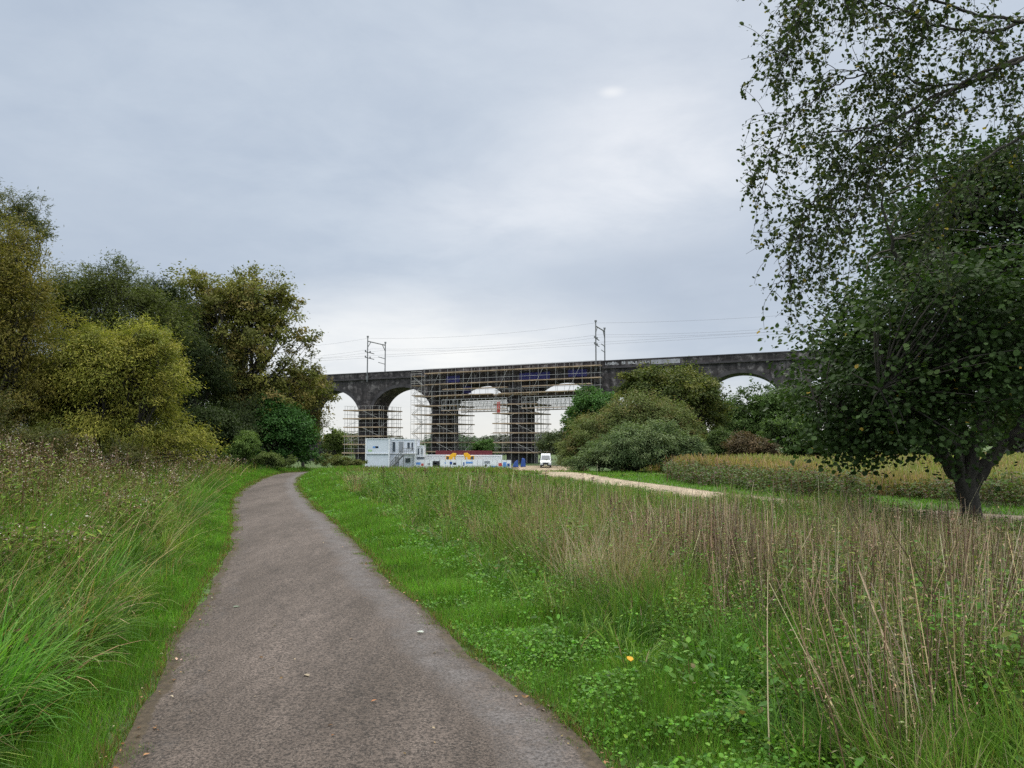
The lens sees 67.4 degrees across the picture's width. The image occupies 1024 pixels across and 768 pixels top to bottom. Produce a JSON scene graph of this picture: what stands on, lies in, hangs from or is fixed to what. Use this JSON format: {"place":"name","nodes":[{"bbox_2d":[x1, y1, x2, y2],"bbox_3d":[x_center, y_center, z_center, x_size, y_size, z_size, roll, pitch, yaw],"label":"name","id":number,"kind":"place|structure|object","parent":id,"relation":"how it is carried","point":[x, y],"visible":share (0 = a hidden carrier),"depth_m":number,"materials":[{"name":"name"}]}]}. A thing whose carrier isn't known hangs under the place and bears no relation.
{"place":"outdoors","nodes":[
{"label":"outdoors","id":0,"kind":"place"},
{"bbox_2d":[111,472,605,767],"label":"path","id":1,"kind":"structure","parent":0,"point":[314,598],"depth_m":5.00,"materials":[{"name":"grey asphalt"}]},
{"bbox_2d":[100,505,612,767],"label":"fallen leaves","id":2,"kind":"object","parent":1,"relation":"on","point":[176,658],"depth_m":4.70,"materials":[{"name":"brown plant"}]},
{"bbox_2d":[0,0,1023,440],"label":"sky","id":3,"kind":"structure","parent":0,"point":[426,170],"materials":[{"name":"grey"}]},
{"bbox_2d":[0,441,1023,767],"bbox_3d":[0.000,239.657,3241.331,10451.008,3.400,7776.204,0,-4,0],"label":"ground","id":4,"kind":"structure","parent":0,"point":[208,589],"depth_m":5.61,"materials":[{"name":"green plant"}]},
{"bbox_2d":[0,177,62,324],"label":"ash tree","id":5,"kind":"object","parent":4,"relation":"on","point":[33,218],"visible":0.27,"depth_m":30.54,"materials":[{"name":"green plant"}]},
{"bbox_2d":[0,185,92,432],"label":"tall willow tree","id":6,"kind":"object","parent":4,"relation":"on","point":[13,282],"visible":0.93,"depth_m":21.88,"materials":[{"name":"green plant"}]},
{"bbox_2d":[0,374,158,478],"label":"elder bush","id":7,"kind":"object","parent":4,"relation":"on","point":[137,455],"visible":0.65,"depth_m":19.42,"materials":[{"name":"green plant"}]},
{"bbox_2d":[29,247,206,424],"bbox_3d":[-18.270,-0.891,33.956,8.607,10.371,7.873,0,-4,0],"label":"sallow tree","id":8,"kind":"object","parent":4,"relation":"on","point":[111,295],"visible":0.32,"depth_m":33.69,"materials":[{"name":"green plant"}]},
{"bbox_2d":[8,303,230,472],"bbox_3d":[-12.924,0.559,24.165,7.402,6.100,6.315,-1,-4,13],"label":"willow tree","id":9,"kind":"object","parent":4,"relation":"on","point":[101,373],"visible":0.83,"depth_m":23.49,"materials":[{"name":"green plant"}]},
{"bbox_2d":[0,455,241,686],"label":"bank weeds","id":10,"kind":"object","parent":4,"relation":"on","point":[51,492],"visible":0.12,"depth_m":11.13,"materials":[{"name":"green plant"}]},
{"bbox_2d":[0,459,249,690],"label":"straw stems","id":11,"kind":"object","parent":4,"relation":"on","point":[85,662],"visible":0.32,"depth_m":6.50,"materials":[{"name":"beige plant"}]},
{"bbox_2d":[0,429,256,594],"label":"seeding willowherb","id":12,"kind":"object","parent":4,"relation":"on","point":[43,469],"visible":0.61,"depth_m":12.49,"materials":[{"name":"green plant"}]},
{"bbox_2d":[0,459,270,767],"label":"long grass","id":13,"kind":"structure","parent":4,"relation":"on","point":[20,703],"depth_m":6.40,"materials":[{"name":"green plant"}]},
{"bbox_2d":[151,381,216,462],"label":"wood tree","id":14,"kind":"object","parent":4,"relation":"on","point":[164,450],"depth_m":65.66,"materials":[{"name":"green plant"}]},
{"bbox_2d":[133,268,274,462],"bbox_3d":[-16.110,-0.686,40.267,8.298,10.945,7.591,0,-4,0],"label":"thorn tree","id":15,"kind":"object","parent":4,"relation":"on","point":[212,378],"visible":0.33,"depth_m":39.59,"materials":[{"name":"green plant"}]},
{"bbox_2d":[156,397,256,463],"bbox_3d":[-14.788,2.565,36.951,5.183,3.851,3.953,0,-4,0],"label":"hawthorn bush","id":16,"kind":"object","parent":4,"relation":"on","point":[214,417],"visible":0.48,"depth_m":36.09,"materials":[{"name":"green plant"}]},
{"bbox_2d":[219,428,262,471],"bbox_3d":[-12.655,3.221,35.803,2.010,2.328,2.053,0,-4,0],"label":"sapling bush","id":17,"kind":"object","parent":4,"relation":"on","point":[246,446],"visible":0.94,"depth_m":35.51,"materials":[{"name":"green plant"}]},
{"bbox_2d":[156,259,332,463],"bbox_3d":[-15.984,-0.963,44.489,10.939,12.556,8.191,0,-4,0],"label":"oak tree","id":18,"kind":"object","parent":4,"relation":"on","point":[238,306],"visible":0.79,"depth_m":43.32,"materials":[{"name":"green plant"}]},
{"bbox_2d":[251,450,297,468],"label":"shrub","id":19,"kind":"object","parent":4,"relation":"on","point":[273,460],"visible":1,"depth_m":37.66,"materials":[{"name":"green plant"}]},
{"bbox_2d":[241,387,326,466],"bbox_3d":[-13.201,2.628,42.561,5.500,4.917,5.138,0,-4,0],"label":"hazel bush","id":20,"kind":"object","parent":4,"relation":"on","point":[289,427],"visible":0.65,"depth_m":42.02,"materials":[{"name":"green plant"}]},
{"bbox_2d":[270,364,341,466],"bbox_3d":[-13.953,2.214,50.309,5.681,7.604,5.664,0,-4,0],"label":"russet tree","id":21,"kind":"object","parent":4,"relation":"on","point":[313,403],"visible":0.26,"depth_m":49.90,"materials":[{"name":"green plant"}]},
{"bbox_2d":[321,427,353,457],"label":"poplar tree","id":22,"kind":"object","parent":4,"relation":"on","point":[335,439],"visible":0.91,"depth_m":192.62,"materials":[{"name":"green plant"}]},
{"bbox_2d":[312,452,367,467],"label":"bramble bush","id":23,"kind":"object","parent":4,"relation":"on","point":[336,460],"visible":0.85,"depth_m":69.05,"materials":[{"name":"green plant"}]},
{"bbox_2d":[342,406,402,458],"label":"scaffold tower","id":24,"kind":"structure","parent":4,"relation":"on","point":[372,427],"depth_m":176.60,"materials":[{"name":"metal"}]},
{"bbox_2d":[365,454,390,467],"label":"site cabin","id":25,"kind":"object","parent":4,"relation":"on","point":[379,459],"visible":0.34,"depth_m":132.43,"materials":[{"name":"white metal"}]},
{"bbox_2d":[365,438,394,453],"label":"site cabin","id":26,"kind":"object","parent":25,"relation":"on","point":[377,445],"visible":0.85,"depth_m":132.59,"materials":[{"name":"white metal"}]},
{"bbox_2d":[390,448,413,466],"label":"cabin stair","id":27,"kind":"object","parent":4,"relation":"on","point":[400,457],"visible":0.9,"depth_m":131.88,"materials":[{"name":"metal"}]},
{"bbox_2d":[390,454,416,467],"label":"site cabin","id":28,"kind":"object","parent":4,"relation":"on","point":[410,460],"visible":0.32,"depth_m":134.00,"materials":[{"name":"metal"}]},
{"bbox_2d":[394,456,399,466],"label":"door","id":29,"kind":"structure","parent":28,"relation":"in","point":[398,463],"depth_m":133.94,"materials":[{"name":"metal"}]},
{"bbox_2d":[391,439,419,453],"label":"site cabin","id":30,"kind":"object","parent":28,"relation":"on","point":[398,446],"visible":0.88,"depth_m":134.16,"materials":[{"name":"white metal"}]},
{"bbox_2d":[392,441,395,451],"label":"window","id":31,"kind":"structure","parent":30,"relation":"in","point":[393,442],"depth_m":134.11,"materials":[{"name":"black glass"}]},
{"bbox_2d":[398,441,403,452],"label":"door","id":32,"kind":"structure","parent":30,"relation":"in","point":[400,443],"depth_m":134.11,"materials":[{"name":"metal"}]},
{"bbox_2d":[405,458,410,462],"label":"window","id":33,"kind":"structure","parent":28,"relation":"in","point":[407,460],"depth_m":133.94,"materials":[{"name":"black glass"}]},
{"bbox_2d":[410,371,424,445],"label":"ladder tower","id":34,"kind":"structure","parent":4,"relation":"on","point":[414,414],"depth_m":168.59,"materials":[{"name":"metal"}]},
{"bbox_2d":[264,464,589,472],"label":"slope grass","id":35,"kind":"structure","parent":4,"relation":"on","point":[462,468],"depth_m":39.45,"materials":[{"name":"green plant"}]},
{"bbox_2d":[416,459,439,467],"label":"site hoarding","id":36,"kind":"object","parent":4,"relation":"on","point":[424,462],"visible":0.62,"depth_m":135.30,"materials":[{"name":"plastic"}]},
{"bbox_2d":[425,455,455,459],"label":"storage container","id":37,"kind":"object","parent":4,"relation":"on","point":[435,457],"visible":0.2,"depth_m":141.40,"materials":[{"name":"white metal"}]},
{"bbox_2d":[415,391,474,454],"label":"scaffold tower","id":38,"kind":"structure","parent":4,"relation":"on","point":[429,406],"depth_m":170.52,"materials":[{"name":"metal"}]},
{"bbox_2d":[423,360,601,412],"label":"bridging scaffold","id":39,"kind":"object","parent":38,"relation":"on","point":[544,376],"visible":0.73,"depth_m":164.68,"materials":[{"name":"metal"}]},
{"bbox_2d":[446,453,455,459],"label":"excavator","id":40,"kind":"object","parent":4,"relation":"on","point":[451,456],"visible":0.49,"depth_m":137.57,"materials":[{"name":"metal"}]},
{"bbox_2d":[440,459,482,467],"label":"site hoarding","id":41,"kind":"object","parent":4,"relation":"on","point":[456,463],"visible":0.69,"depth_m":135.31,"materials":[{"name":"plastic"}]},
{"bbox_2d":[436,451,491,454],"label":"storage container","id":42,"kind":"object","parent":4,"relation":"on","point":[463,452],"visible":0.38,"depth_m":149.43,"materials":[{"name":"red metal"}]},
{"bbox_2d":[464,453,473,459],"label":"excavator","id":43,"kind":"object","parent":4,"relation":"on","point":[469,456],"visible":0.46,"depth_m":138.81,"materials":[{"name":"metal"}]},
{"bbox_2d":[456,455,501,459],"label":"storage container","id":44,"kind":"object","parent":4,"relation":"on","point":[484,457],"visible":0.31,"depth_m":141.40,"materials":[{"name":"white metal"}]},
{"bbox_2d":[466,438,499,454],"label":"birch sapling","id":45,"kind":"object","parent":4,"relation":"on","point":[486,445],"visible":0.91,"depth_m":197.73,"materials":[{"name":"green plant"}]},
{"bbox_2d":[483,460,510,467],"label":"site hoarding","id":46,"kind":"object","parent":4,"relation":"on","point":[497,463],"visible":0.67,"depth_m":133.80,"materials":[{"name":"plastic"}]},
{"bbox_2d":[492,389,551,463],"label":"scaffold tower","id":47,"kind":"structure","parent":4,"relation":"on","point":[537,404],"depth_m":164.04,"materials":[{"name":"metal"}]},
{"bbox_2d":[532,425,592,465],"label":"alder bush","id":48,"kind":"object","parent":4,"relation":"on","point":[550,439],"visible":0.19,"depth_m":149.07,"materials":[{"name":"green plant"}]},
{"bbox_2d":[559,383,615,470],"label":"ash sapling","id":49,"kind":"object","parent":4,"relation":"on","point":[586,399],"visible":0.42,"depth_m":76.78,"materials":[{"name":"green plant"}]},
{"bbox_2d":[545,382,710,470],"bbox_3d":[7.397,2.945,50.324,10.733,6.140,6.808,0,-4,0],"label":"tall willow bush","id":50,"kind":"object","parent":4,"relation":"on","point":[617,412],"visible":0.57,"depth_m":48.97,"materials":[{"name":"green plant"}]},
{"bbox_2d":[261,430,996,455],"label":"distant woodland","id":51,"kind":"object","parent":4,"relation":"on","point":[462,446],"visible":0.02,"depth_m":256.32,"materials":[{"name":"green plant"}]},
{"bbox_2d":[561,416,713,471],"bbox_3d":[6.492,3.129,40.052,8.317,3.312,5.009,0,-4,0],"label":"grey willow bush","id":52,"kind":"object","parent":4,"relation":"on","point":[627,446],"visible":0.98,"depth_m":38.96,"materials":[{"name":"green plant"}]},
{"bbox_2d":[259,350,1023,463],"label":"railway viaduct","id":53,"kind":"object","parent":4,"relation":"on","point":[385,389],"visible":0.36,"depth_m":166.17,"materials":[{"name":"stone"}]},
{"bbox_2d":[365,336,385,381],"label":"catenary portal","id":54,"kind":"object","parent":53,"relation":"on","point":[367,376],"visible":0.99,"depth_m":178.75,"materials":[{"name":"paint"}]},
{"bbox_2d":[272,327,795,358],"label":"overhead wire","id":55,"kind":"object","parent":54,"relation":"hanging from","point":[560,339],"visible":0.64,"depth_m":163.09,"materials":[{"name":"black metal"}]},
{"bbox_2d":[272,330,800,361],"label":"overhead wire","id":56,"kind":"object","parent":54,"relation":"hanging from","point":[544,345],"visible":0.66,"depth_m":165.74,"materials":[{"name":"black metal"}]},
{"bbox_2d":[306,332,807,361],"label":"overhead wire","id":57,"kind":"object","parent":54,"relation":"hanging from","point":[565,346],"visible":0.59,"depth_m":167.96,"materials":[{"name":"black metal"}]},
{"bbox_2d":[293,311,831,347],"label":"overhead wire","id":58,"kind":"object","parent":54,"relation":"attached to","point":[534,330],"visible":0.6,"depth_m":165.10,"materials":[{"name":"black metal"}]},
{"bbox_2d":[297,327,829,359],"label":"overhead wire","id":59,"kind":"object","parent":54,"relation":"hanging from","point":[566,341],"visible":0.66,"depth_m":168.00,"materials":[{"name":"black metal"}]},
{"bbox_2d":[594,320,604,370],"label":"catenary portal","id":60,"kind":"object","parent":53,"relation":"on","point":[595,337],"visible":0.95,"depth_m":159.83,"materials":[{"name":"paint"}]},
{"bbox_2d":[610,356,737,438],"bbox_3d":[12.864,2.351,62.037,9.632,9.407,8.581,-2,-5,28],"label":"maple tree","id":61,"kind":"object","parent":4,"relation":"on","point":[693,388],"visible":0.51,"depth_m":61.00,"materials":[{"name":"green plant"}]},
{"bbox_2d":[328,469,1023,767],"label":"leafy herbs","id":62,"kind":"object","parent":4,"relation":"on","point":[746,698],"visible":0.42,"depth_m":5.74,"materials":[{"name":"green plant"}]},
{"bbox_2d":[329,467,1023,767],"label":"meadow grass","id":63,"kind":"structure","parent":4,"relation":"on","point":[619,589],"depth_m":6.29,"materials":[{"name":"green plant"}]},
{"bbox_2d":[366,466,1023,767],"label":"dead stems","id":64,"kind":"object","parent":4,"relation":"on","point":[735,525],"visible":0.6,"depth_m":5.87,"materials":[{"name":"beige plant"}]},
{"bbox_2d":[702,426,734,455],"bbox_3d":[13.991,4.234,51.814,3.489,3.050,3.060,0,-4,0],"label":"field bush","id":65,"kind":"object","parent":4,"relation":"on","point":[715,437],"visible":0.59,"depth_m":51.53,"materials":[{"name":"green plant"}]},
{"bbox_2d":[715,428,782,456],"bbox_3d":[14.742,3.969,46.909,3.450,2.629,3.526,-4,-6,41],"label":"dogwood bush","id":66,"kind":"object","parent":4,"relation":"on","point":[745,442],"visible":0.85,"depth_m":46.28,"materials":[{"name":"brown plant"}]},
{"bbox_2d":[707,373,822,446],"bbox_3d":[21.836,3.087,65.960,11.750,7.954,8.212,0,-4,0],"label":"sycamore tree","id":67,"kind":"object","parent":4,"relation":"on","point":[741,417],"visible":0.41,"depth_m":64.37,"materials":[{"name":"green plant"}]},
{"bbox_2d":[555,470,1023,515],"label":"trackside grass","id":68,"kind":"structure","parent":4,"relation":"on","point":[657,478],"depth_m":23.35,"materials":[{"name":"green plant"}]},
{"bbox_2d":[755,413,838,457],"bbox_3d":[18.809,3.686,49.944,5.926,3.669,4.905,0,-4,0],"label":"laurel bush","id":69,"kind":"object","parent":4,"relation":"on","point":[775,427],"visible":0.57,"depth_m":49.14,"materials":[{"name":"green plant"}]},
{"bbox_2d":[660,456,1023,507],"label":"bramble thicket","id":70,"kind":"object","parent":4,"relation":"on","point":[706,474],"visible":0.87,"depth_m":22.10,"materials":[{"name":"green plant"}]},
{"bbox_2d":[736,0,1023,344],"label":"birch tree","id":71,"kind":"object","parent":4,"relation":"on","point":[793,28],"visible":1,"depth_m":7.93,"materials":[{"name":"green plant"}]},
{"bbox_2d":[749,118,1023,521],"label":"field maple tree","id":72,"kind":"object","parent":4,"relation":"on","point":[924,367],"visible":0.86,"depth_m":12.40,"materials":[{"name":"green plant"}]},
{"bbox_2d":[899,406,971,450],"bbox_3d":[34.490,3.531,64.063,9.222,6.556,10.568,0,-4,0],"label":"hedge tree","id":73,"kind":"object","parent":4,"relation":"on","point":[930,441],"visible":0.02,"depth_m":62.25,"materials":[{"name":"green plant"}]},
{"bbox_2d":[909,442,990,456],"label":"hedge tree","id":74,"kind":"object","parent":4,"relation":"on","point":[916,450],"visible":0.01,"depth_m":52.19,"materials":[{"name":"green plant"}]},
{"bbox_2d":[968,406,1023,451],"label":"hedge tree","id":75,"kind":"object","parent":4,"relation":"on","point":[1015,444],"visible":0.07,"depth_m":69.51,"materials":[{"name":"green plant"}]},
{"bbox_2d":[511,466,1022,525],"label":"gravel path","id":76,"kind":"structure","parent":0,"point":[676,489],"depth_m":28.27,"materials":[{"name":"beige gravel"}]},
{"bbox_2d":[512,460,518,467],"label":"sheeted pallet","id":77,"kind":"object","parent":76,"relation":"on","point":[515,464],"visible":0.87,"depth_m":135.85,"materials":[{"name":"blue plastic"}]},
{"bbox_2d":[521,458,525,466],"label":"sheeted pallet","id":78,"kind":"object","parent":76,"relation":"on","point":[523,463],"visible":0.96,"depth_m":141.87,"materials":[{"name":"blue plastic"}]},
{"bbox_2d":[539,453,551,467],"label":"delivery van","id":79,"kind":"object","parent":76,"relation":"on","point":[543,457],"visible":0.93,"depth_m":138.39,"materials":[{"name":"white metal"}]},
{"bbox_2d":[609,451,1023,502],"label":"golden field grass","id":80,"kind":"structure","parent":0,"point":[917,469],"depth_m":29.04,"materials":[{"name":"yellow plant"}]},
{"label":"cabin base unit","id":81,"kind":"object","parent":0,"visible":0},
{"bbox_2d":[417,446,425,456],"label":"site cabin","id":82,"kind":"object","parent":81,"relation":"on","point":[421,451],"visible":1,"depth_m":136.47,"materials":[{"name":"white metal"}]}
]}

